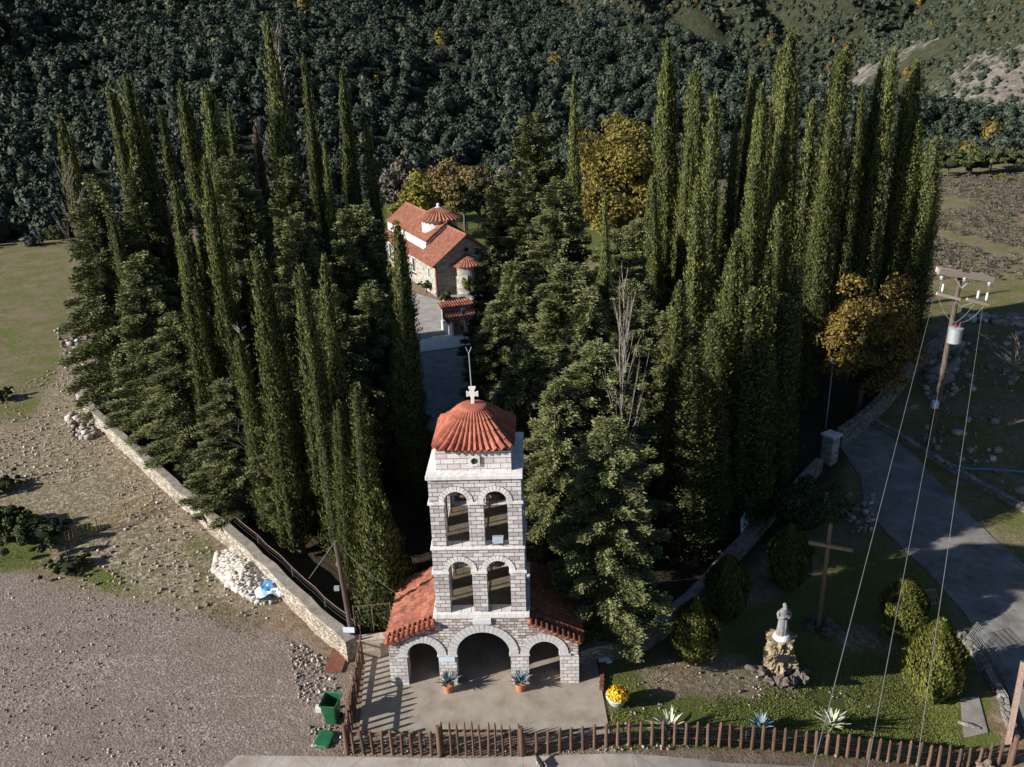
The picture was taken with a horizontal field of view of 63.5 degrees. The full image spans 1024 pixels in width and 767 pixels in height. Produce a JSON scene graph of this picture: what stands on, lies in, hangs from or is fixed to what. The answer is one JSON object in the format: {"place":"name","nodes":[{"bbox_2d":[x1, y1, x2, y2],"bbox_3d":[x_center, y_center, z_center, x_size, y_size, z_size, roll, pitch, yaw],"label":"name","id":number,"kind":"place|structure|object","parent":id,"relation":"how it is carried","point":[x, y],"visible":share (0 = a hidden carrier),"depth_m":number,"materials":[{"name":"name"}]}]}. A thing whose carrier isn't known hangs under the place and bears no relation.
{"place":"outdoors","nodes":[
{"label":"outdoors","id":0,"kind":"place"},
{"bbox_2d":[412,293,470,499],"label":"path","id":1,"kind":"structure","parent":0,"point":[443,382],"depth_m":64.94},
{"bbox_2d":[359,629,609,735],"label":"paving","id":2,"kind":"structure","parent":0,"point":[483,693],"depth_m":30.96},
{"bbox_2d":[383,347,583,684],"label":"bell tower","id":3,"kind":"structure","parent":2,"relation":"on","point":[472,580],"depth_m":30.48,"materials":[{"name":"stone"}]},
{"bbox_2d":[0,163,1023,766],"bbox_3d":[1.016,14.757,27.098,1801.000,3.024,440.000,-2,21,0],"label":"ground","id":4,"kind":"structure","parent":0,"point":[238,691],"depth_m":37.91,"materials":[{"name":"soil"}]},
{"bbox_2d":[0,514,72,555],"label":"scrub bush","id":5,"kind":"object","parent":4,"relation":"on","point":[34,529],"visible":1,"depth_m":41.55,"materials":[{"name":"green plant"}]},
{"bbox_2d":[56,113,99,360],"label":"cypress tree","id":6,"kind":"object","parent":4,"relation":"on","point":[65,138],"visible":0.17,"depth_m":57.45,"materials":[{"name":"green plant"}]},
{"bbox_2d":[57,173,149,422],"bbox_3d":[-26.112,-5.407,55.119,8.915,16.783,8.933,-12,24,-28],"label":"conifer tree","id":7,"kind":"object","parent":4,"relation":"on","point":[103,290],"visible":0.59,"depth_m":53.76,"materials":[{"name":"green plant"}]},
{"bbox_2d":[101,249,183,445],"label":"conifer tree","id":8,"kind":"object","parent":4,"relation":"on","point":[147,319],"visible":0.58,"depth_m":49.69,"materials":[{"name":"green plant"}]},
{"bbox_2d":[116,74,182,308],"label":"cypress tree","id":9,"kind":"object","parent":4,"relation":"on","point":[139,154],"visible":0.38,"depth_m":55.14,"materials":[{"name":"green plant"}]},
{"bbox_2d":[121,162,185,310],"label":"conifer tree","id":10,"kind":"object","parent":4,"relation":"on","point":[150,237],"visible":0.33,"depth_m":56.14,"materials":[{"name":"green plant"}]},
{"bbox_2d":[130,310,224,481],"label":"conifer tree","id":11,"kind":"object","parent":4,"relation":"on","point":[173,381],"visible":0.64,"depth_m":47.25,"materials":[{"name":"green plant"}]},
{"bbox_2d":[156,105,215,348],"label":"cypress tree","id":12,"kind":"object","parent":4,"relation":"on","point":[169,161],"visible":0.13,"depth_m":57.81,"materials":[{"name":"green plant"}]},
{"bbox_2d":[176,78,220,370],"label":"cypress tree","id":13,"kind":"object","parent":4,"relation":"on","point":[192,147],"visible":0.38,"depth_m":54.99,"materials":[{"name":"green plant"}]},
{"bbox_2d":[180,236,224,464],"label":"cypress tree","id":14,"kind":"object","parent":4,"relation":"on","point":[204,359],"visible":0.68,"depth_m":45.01,"materials":[{"name":"green plant"}]},
{"bbox_2d":[75,388,355,662],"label":"stone wall","id":15,"kind":"structure","parent":4,"relation":"on","point":[316,618],"depth_m":39.09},
{"bbox_2d":[199,84,237,301],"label":"cypress tree","id":16,"kind":"object","parent":4,"relation":"on","point":[216,142],"visible":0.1,"depth_m":53.32,"materials":[{"name":"green plant"}]},
{"bbox_2d":[177,377,272,531],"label":"conifer tree","id":17,"kind":"object","parent":4,"relation":"on","point":[226,481],"visible":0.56,"depth_m":41.44,"materials":[{"name":"green plant"}]},
{"bbox_2d":[198,154,259,403],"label":"cypress tree","id":18,"kind":"object","parent":4,"relation":"on","point":[209,205],"visible":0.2,"depth_m":45.75,"materials":[{"name":"green plant"}]},
{"bbox_2d":[208,212,255,404],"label":"cypress tree","id":19,"kind":"object","parent":4,"relation":"on","point":[227,303],"visible":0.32,"depth_m":44.83,"materials":[{"name":"green plant"}]},
{"bbox_2d":[210,548,281,605],"bbox_3d":[-12.580,8.855,38.709,2.211,0.818,6.045,-18,26,-36],"label":"rubble heap","id":20,"kind":"object","parent":4,"relation":"on","point":[244,577],"visible":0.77,"depth_m":38.12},
{"bbox_2d":[205,153,293,408],"bbox_3d":[-16.461,-5.609,53.285,6.721,17.857,6.662,-6,21,-10],"label":"conifer tree","id":21,"kind":"object","parent":4,"relation":"on","point":[243,228],"visible":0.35,"depth_m":51.13,"materials":[{"name":"green plant"}]},
{"bbox_2d":[232,334,276,535],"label":"cypress tree","id":22,"kind":"object","parent":4,"relation":"on","point":[250,407],"visible":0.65,"depth_m":39.80,"materials":[{"name":"green plant"}]},
{"bbox_2d":[246,244,315,554],"bbox_3d":[-10.652,1.260,37.978,2.452,15.504,2.440,9,24,26],"label":"cypress tree","id":23,"kind":"object","parent":4,"relation":"on","point":[291,478],"visible":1,"depth_m":37.74,"materials":[{"name":"green plant"}]},
{"bbox_2d":[261,12,309,247],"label":"cypress tree","id":24,"kind":"object","parent":4,"relation":"on","point":[280,134],"visible":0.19,"depth_m":54.66,"materials":[{"name":"green plant"}]},
{"bbox_2d":[244,368,326,535],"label":"conifer tree","id":25,"kind":"object","parent":4,"relation":"on","point":[266,492],"visible":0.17,"depth_m":40.44,"materials":[{"name":"green plant"}]},
{"bbox_2d":[266,154,331,283],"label":"conifer tree","id":26,"kind":"object","parent":4,"relation":"on","point":[290,192],"visible":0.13,"depth_m":54.90,"materials":[{"name":"green plant"}]},
{"bbox_2d":[260,212,350,419],"bbox_3d":[-12.497,-2.958,50.213,7.061,14.754,7.124,4,21,17],"label":"conifer tree","id":27,"kind":"object","parent":4,"relation":"on","point":[297,235],"visible":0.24,"depth_m":48.34,"materials":[{"name":"green plant"}]},
{"bbox_2d":[300,53,331,271],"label":"cypress tree","id":28,"kind":"object","parent":4,"relation":"on","point":[315,173],"visible":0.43,"depth_m":58.55,"materials":[{"name":"green plant"}]},
{"bbox_2d":[290,262,343,566],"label":"cypress tree","id":29,"kind":"object","parent":4,"relation":"on","point":[317,404],"visible":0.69,"depth_m":36.28,"materials":[{"name":"green plant"}]},
{"bbox_2d":[318,252,358,491],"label":"cypress tree","id":30,"kind":"object","parent":4,"relation":"on","point":[336,375],"visible":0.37,"depth_m":36.79,"materials":[{"name":"green plant"}]},
{"bbox_2d":[329,399,356,583],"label":"cypress tree","id":31,"kind":"object","parent":4,"relation":"on","point":[342,450],"visible":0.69,"depth_m":36.17,"materials":[{"name":"green plant"}]},
{"bbox_2d":[304,284,398,479],"bbox_3d":[-9.112,0.280,45.282,6.203,11.945,6.191,-12,23,-23],"label":"conifer tree","id":32,"kind":"object","parent":4,"relation":"on","point":[359,363],"visible":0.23,"depth_m":44.20,"materials":[{"name":"green plant"}]},
{"bbox_2d":[338,69,365,266],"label":"cypress tree","id":33,"kind":"object","parent":4,"relation":"on","point":[353,192],"visible":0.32,"depth_m":62.54,"materials":[{"name":"green plant"}]},
{"bbox_2d":[344,381,389,582],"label":"cypress tree","id":34,"kind":"object","parent":4,"relation":"on","point":[368,479],"visible":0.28,"depth_m":34.63,"materials":[{"name":"green plant"}]},
{"bbox_2d":[329,203,421,346],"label":"conifer tree","id":35,"kind":"object","parent":4,"relation":"on","point":[359,248],"visible":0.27,"depth_m":49.94,"materials":[{"name":"green plant"}]},
{"bbox_2d":[361,120,394,311],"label":"cypress tree","id":36,"kind":"object","parent":4,"relation":"on","point":[374,197],"visible":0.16,"depth_m":58.62,"materials":[{"name":"green plant"}]},
{"bbox_2d":[343,487,418,632],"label":"cypress tree","id":37,"kind":"object","parent":4,"relation":"on","point":[380,555],"visible":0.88,"depth_m":33.96,"materials":[{"name":"green plant"}]},
{"bbox_2d":[348,283,434,470],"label":"conifer tree","id":38,"kind":"object","parent":4,"relation":"on","point":[374,338],"visible":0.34,"depth_m":45.40,"materials":[{"name":"green plant"}]},
{"bbox_2d":[386,219,432,527],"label":"cypress tree","id":39,"kind":"object","parent":4,"relation":"on","point":[411,438],"visible":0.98,"depth_m":39.51,"materials":[{"name":"green plant"}]},
{"bbox_2d":[385,201,485,297],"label":"church","id":40,"kind":"structure","parent":4,"relation":"on","point":[441,246],"depth_m":87.53,"materials":[{"name":"tile"}]},
{"bbox_2d":[430,157,494,231],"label":"autumn tree","id":41,"kind":"object","parent":4,"relation":"on","point":[456,182],"visible":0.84,"depth_m":114.90,"materials":[{"name":"orange plant"}]},
{"bbox_2d":[456,245,508,360],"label":"conifer tree","id":42,"kind":"object","parent":4,"relation":"on","point":[487,288],"visible":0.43,"depth_m":61.14,"materials":[{"name":"green plant"}]},
{"bbox_2d":[453,313,521,406],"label":"conifer tree","id":43,"kind":"object","parent":4,"relation":"on","point":[493,351],"visible":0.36,"depth_m":47.46,"materials":[{"name":"green plant"}]},
{"bbox_2d":[472,171,524,308],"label":"conifer tree","id":44,"kind":"object","parent":4,"relation":"on","point":[494,200],"visible":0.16,"depth_m":64.97,"materials":[{"name":"green plant"}]},
{"bbox_2d":[0,307,1023,766],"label":"stones","id":45,"kind":"object","parent":4,"relation":"on","point":[90,433],"visible":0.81,"depth_m":50.46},
{"bbox_2d":[0,256,1023,766],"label":"grass","id":46,"kind":"structure","parent":4,"relation":"on","point":[880,730],"depth_m":32.81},
{"bbox_2d":[479,257,550,398],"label":"conifer tree","id":47,"kind":"object","parent":4,"relation":"on","point":[516,311],"visible":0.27,"depth_m":49.93,"materials":[{"name":"green plant"}]},
{"bbox_2d":[489,342,562,505],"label":"conifer tree","id":48,"kind":"object","parent":4,"relation":"on","point":[519,397],"visible":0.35,"depth_m":40.77,"materials":[{"name":"green plant"}]},
{"bbox_2d":[492,112,567,298],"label":"conifer tree","id":49,"kind":"object","parent":4,"relation":"on","point":[536,166],"visible":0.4,"depth_m":61.12,"materials":[{"name":"green plant"}]},
{"bbox_2d":[523,378,588,565],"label":"conifer tree","id":50,"kind":"object","parent":4,"relation":"on","point":[547,496],"visible":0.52,"depth_m":36.35,"materials":[{"name":"green plant"}]},
{"bbox_2d":[519,175,594,358],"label":"conifer tree","id":51,"kind":"object","parent":4,"relation":"on","point":[559,244],"visible":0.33,"depth_m":55.38,"materials":[{"name":"green plant"}]},
{"bbox_2d":[509,262,614,389],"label":"conifer tree","id":52,"kind":"object","parent":4,"relation":"on","point":[560,292],"visible":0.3,"depth_m":44.88,"materials":[{"name":"green plant"}]},
{"bbox_2d":[551,288,646,438],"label":"conifer tree","id":53,"kind":"object","parent":4,"relation":"on","point":[588,324],"visible":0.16,"depth_m":41.08,"materials":[{"name":"green plant"}]},
{"bbox_2d":[529,339,673,561],"bbox_3d":[4.199,3.197,38.242,7.038,10.869,6.818,2,21,10],"label":"conifer tree","id":54,"kind":"object","parent":4,"relation":"on","point":[589,391],"visible":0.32,"depth_m":36.58,"materials":[{"name":"green plant"}]},
{"bbox_2d":[564,113,655,243],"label":"autumn tree","id":55,"kind":"object","parent":4,"relation":"on","point":[622,174],"visible":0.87,"depth_m":85.64,"materials":[{"name":"yellow plant"}]},
{"bbox_2d":[546,414,675,663],"bbox_3d":[3.827,5.834,32.139,5.650,10.194,5.358,11,25,31],"label":"conifer tree","id":56,"kind":"object","parent":4,"relation":"on","point":[611,563],"visible":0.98,"depth_m":31.02,"materials":[{"name":"green plant"}]},
{"bbox_2d":[581,227,668,330],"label":"conifer tree","id":57,"kind":"object","parent":4,"relation":"on","point":[618,260],"visible":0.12,"depth_m":48.37,"materials":[{"name":"green plant"}]},
{"bbox_2d":[617,307,666,498],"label":"conifer tree","id":58,"kind":"object","parent":4,"relation":"on","point":[641,335],"visible":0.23,"depth_m":41.71,"materials":[{"name":"green plant"}]},
{"bbox_2d":[638,173,666,314],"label":"cypress tree","id":59,"kind":"object","parent":4,"relation":"on","point":[654,251],"visible":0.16,"depth_m":52.10,"materials":[{"name":"green plant"}]},
{"bbox_2d":[650,37,682,309],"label":"cypress tree","id":60,"kind":"object","parent":4,"relation":"on","point":[666,167],"visible":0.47,"depth_m":55.91,"materials":[{"name":"green plant"}]},
{"bbox_2d":[652,280,692,495],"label":"cypress tree","id":61,"kind":"object","parent":4,"relation":"on","point":[677,339],"visible":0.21,"depth_m":38.68,"materials":[{"name":"green plant"}]},
{"bbox_2d":[629,306,726,496],"bbox_3d":[8.325,1.764,42.507,6.166,11.624,6.586,8,23,23],"label":"conifer tree","id":62,"kind":"object","parent":4,"relation":"on","point":[655,358],"visible":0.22,"depth_m":41.14,"materials":[{"name":"green plant"}]},
{"bbox_2d":[671,133,696,306],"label":"cypress tree","id":63,"kind":"object","parent":4,"relation":"on","point":[688,175],"visible":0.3,"depth_m":54.55,"materials":[{"name":"green plant"}]},
{"bbox_2d":[667,69,705,311],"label":"cypress tree","id":64,"kind":"object","parent":4,"relation":"on","point":[693,117],"visible":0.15,"depth_m":54.54,"materials":[{"name":"green plant"}]},
{"bbox_2d":[655,346,728,566],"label":"cypress tree","id":65,"kind":"object","parent":4,"relation":"on","point":[692,496],"visible":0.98,"depth_m":38.01,"materials":[{"name":"green plant"}]},
{"bbox_2d":[669,595,723,666],"bbox_3d":[7.251,9.866,32.870,2.066,3.369,2.042,-9,22,-18],"label":"globe shrub","id":66,"kind":"object","parent":4,"relation":"on","point":[695,624],"visible":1,"depth_m":32.32,"materials":[{"name":"green plant"}]},
{"bbox_2d":[682,174,715,364],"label":"cypress tree","id":67,"kind":"object","parent":4,"relation":"on","point":[696,276],"visible":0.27,"depth_m":43.33,"materials":[{"name":"green plant"}]},
{"bbox_2d":[578,458,823,666],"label":"stone wall","id":68,"kind":"structure","parent":4,"relation":"on","point":[740,546],"depth_m":36.53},
{"bbox_2d":[694,91,728,334],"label":"cypress tree","id":69,"kind":"object","parent":4,"relation":"on","point":[710,166],"visible":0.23,"depth_m":50.69,"materials":[{"name":"green plant"}]},
{"bbox_2d":[698,313,734,547],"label":"cypress tree","id":70,"kind":"object","parent":4,"relation":"on","point":[714,350],"visible":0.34,"depth_m":38.84,"materials":[{"name":"green plant"}]},
{"bbox_2d":[703,553,751,621],"bbox_3d":[9.402,8.968,36.103,2.082,3.588,2.092,-1,21,4],"label":"globe shrub","id":71,"kind":"object","parent":4,"relation":"on","point":[728,588],"visible":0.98,"depth_m":35.55,"materials":[{"name":"green plant"}]},
{"bbox_2d":[717,123,740,289],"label":"cypress tree","id":72,"kind":"object","parent":4,"relation":"on","point":[730,205],"visible":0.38,"depth_m":59.14,"materials":[{"name":"green plant"}]},
{"bbox_2d":[715,228,753,406],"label":"cypress tree","id":73,"kind":"object","parent":4,"relation":"on","point":[736,278],"visible":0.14,"depth_m":40.88,"materials":[{"name":"green plant"}]},
{"bbox_2d":[735,69,759,234],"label":"cypress tree","id":74,"kind":"object","parent":4,"relation":"on","point":[749,105],"visible":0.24,"depth_m":58.61,"materials":[{"name":"green plant"}]},
{"bbox_2d":[735,159,766,293],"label":"cypress tree","id":75,"kind":"object","parent":4,"relation":"on","point":[751,232],"visible":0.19,"depth_m":45.88,"materials":[{"name":"green plant"}]},
{"bbox_2d":[723,285,783,535],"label":"cypress tree","id":76,"kind":"object","parent":4,"relation":"on","point":[749,402],"visible":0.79,"depth_m":40.99,"materials":[{"name":"green plant"}]},
{"bbox_2d":[740,81,768,262],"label":"cypress tree","id":77,"kind":"object","parent":4,"relation":"on","point":[757,145],"visible":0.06,"depth_m":53.21,"materials":[{"name":"green plant"}]},
{"bbox_2d":[523,720,1012,766],"bbox_3d":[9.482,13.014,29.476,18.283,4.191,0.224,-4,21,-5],"label":"picket fence","id":78,"kind":"object","parent":4,"relation":"on","point":[741,739],"visible":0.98,"depth_m":29.20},
{"bbox_2d":[757,200,792,308],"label":"cypress tree","id":79,"kind":"object","parent":4,"relation":"on","point":[777,243],"visible":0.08,"depth_m":46.02,"materials":[{"name":"green plant"}]},
{"bbox_2d":[758,77,793,292],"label":"cypress tree","id":80,"kind":"object","parent":4,"relation":"on","point":[777,187],"visible":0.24,"depth_m":52.62,"materials":[{"name":"green plant"}]},
{"bbox_2d":[760,629,798,676],"bbox_3d":[10.779,10.810,33.327,1.401,1.830,1.151,0,21,6],"label":"rock pedestal","id":81,"kind":"object","parent":4,"relation":"on","point":[779,655],"visible":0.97,"depth_m":33.01,"materials":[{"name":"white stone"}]},
{"bbox_2d":[759,26,806,270],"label":"cypress tree","id":82,"kind":"object","parent":4,"relation":"on","point":[787,68],"visible":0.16,"depth_m":56.89,"materials":[{"name":"green plant"}]},
{"bbox_2d":[766,292,805,501],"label":"cypress tree","id":83,"kind":"object","parent":4,"relation":"on","point":[781,321],"visible":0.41,"depth_m":44.81,"materials":[{"name":"green plant"}]},
{"bbox_2d":[764,523,814,591],"bbox_3d":[13.314,8.432,39.758,2.361,3.846,2.334,11,25,30],"label":"globe shrub","id":84,"kind":"object","parent":4,"relation":"on","point":[788,559],"visible":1,"depth_m":39.10,"materials":[{"name":"green plant"}]},
{"bbox_2d":[782,228,808,476],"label":"cypress tree","id":85,"kind":"object","parent":4,"relation":"on","point":[797,282],"visible":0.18,"depth_m":46.23,"materials":[{"name":"green plant"}]},
{"bbox_2d":[784,98,821,295],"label":"cypress tree","id":86,"kind":"object","parent":4,"relation":"on","point":[800,218],"visible":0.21,"depth_m":52.74,"materials":[{"name":"green plant"}]},
{"bbox_2d":[764,474,854,536],"bbox_3d":[15.805,6.894,44.602,5.351,3.980,4.729,-2,21,0],"label":"leafy bush","id":87,"kind":"object","parent":4,"relation":"on","point":[804,506],"visible":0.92,"depth_m":43.65,"materials":[{"name":"green plant"}]},
{"bbox_2d":[795,118,840,410],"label":"cypress tree","id":88,"kind":"object","parent":4,"relation":"on","point":[820,242],"visible":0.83,"depth_m":53.24,"materials":[{"name":"green plant"}]},
{"bbox_2d":[811,45,854,353],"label":"cypress tree","id":89,"kind":"object","parent":4,"relation":"on","point":[835,105],"visible":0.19,"depth_m":57.40,"materials":[{"name":"green plant"}]},
{"bbox_2d":[829,82,867,349],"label":"cypress tree","id":90,"kind":"object","parent":4,"relation":"on","point":[847,246],"visible":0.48,"depth_m":59.05,"materials":[{"name":"green plant"}]},
{"bbox_2d":[808,272,932,416],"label":"autumn tree","id":91,"kind":"object","parent":4,"relation":"on","point":[866,330],"visible":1,"depth_m":53.02,"materials":[{"name":"plant"}]},
{"bbox_2d":[851,45,899,301],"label":"cypress tree","id":92,"kind":"object","parent":4,"relation":"on","point":[867,249],"visible":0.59,"depth_m":59.69,"materials":[{"name":"green plant"}]},
{"bbox_2d":[876,117,924,311],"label":"cypress tree","id":93,"kind":"object","parent":4,"relation":"on","point":[892,262],"visible":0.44,"depth_m":60.71,"materials":[{"name":"green plant"}]},
{"bbox_2d":[837,318,964,448],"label":"stone wall","id":94,"kind":"structure","parent":4,"relation":"on","point":[856,425],"depth_m":56.34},
{"bbox_2d":[873,57,929,294],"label":"cypress tree","id":95,"kind":"object","parent":4,"relation":"on","point":[910,114],"visible":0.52,"depth_m":59.65,"materials":[{"name":"green plant"}]},
{"bbox_2d":[878,574,930,641],"bbox_3d":[17.800,10.202,37.520,2.208,3.612,2.198,6,22,19],"label":"globe shrub","id":96,"kind":"object","parent":4,"relation":"on","point":[912,614],"visible":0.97,"depth_m":36.95,"materials":[{"name":"green plant"}]},
{"bbox_2d":[891,135,945,359],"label":"cypress tree","id":97,"kind":"object","parent":4,"relation":"on","point":[916,264],"visible":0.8,"depth_m":60.22,"materials":[{"name":"green plant"}]},
{"bbox_2d":[843,171,1023,280],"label":"field scrub","id":98,"kind":"object","parent":4,"relation":"on","point":[960,184],"visible":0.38,"depth_m":112.02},
{"bbox_2d":[900,617,973,704],"bbox_3d":[17.236,11.359,33.752,2.450,4.332,2.479,-15,25,-30],"label":"globe shrub","id":99,"kind":"object","parent":4,"relation":"on","point":[947,667],"visible":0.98,"depth_m":33.08,"materials":[{"name":"green plant"}]},
{"bbox_2d":[873,418,1023,512],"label":"kerb wall","id":100,"kind":"structure","parent":4,"relation":"on","point":[963,474],"depth_m":51.21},
{"bbox_2d":[925,267,994,449],"bbox_3d":[26.869,-1.016,50.674,3.383,12.330,1.170,-2,21,0],"label":"utility pole","id":101,"kind":"object","parent":4,"relation":"on","point":[954,334],"visible":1,"depth_m":49.42,"materials":[{"name":"brown wood"}]},
{"bbox_2d":[0,0,1023,239],"bbox_3d":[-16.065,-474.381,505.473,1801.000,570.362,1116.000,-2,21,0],"label":"hills","id":102,"kind":"structure","parent":0,"point":[695,19],"depth_m":240.96,"materials":[{"name":"plant"}]},
{"bbox_2d":[0,0,1023,246],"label":"hill forest","id":103,"kind":"object","parent":102,"relation":"on","point":[134,36],"visible":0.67,"depth_m":190.94,"materials":[{"name":"plant"}]},
{"bbox_2d":[535,0,1023,109],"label":"mountain scrub","id":104,"kind":"object","parent":102,"relation":"on","point":[945,22],"visible":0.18,"depth_m":362.69,"materials":[{"name":"plant"}]},
{"bbox_2d":[224,754,807,766],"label":"road","id":105,"kind":"structure","parent":0,"point":[610,760],"depth_m":28.13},
{"bbox_2d":[841,425,1023,730],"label":"driveway","id":106,"kind":"structure","parent":0,"point":[983,583],"depth_m":44.91,"materials":[{"name":"concrete"}]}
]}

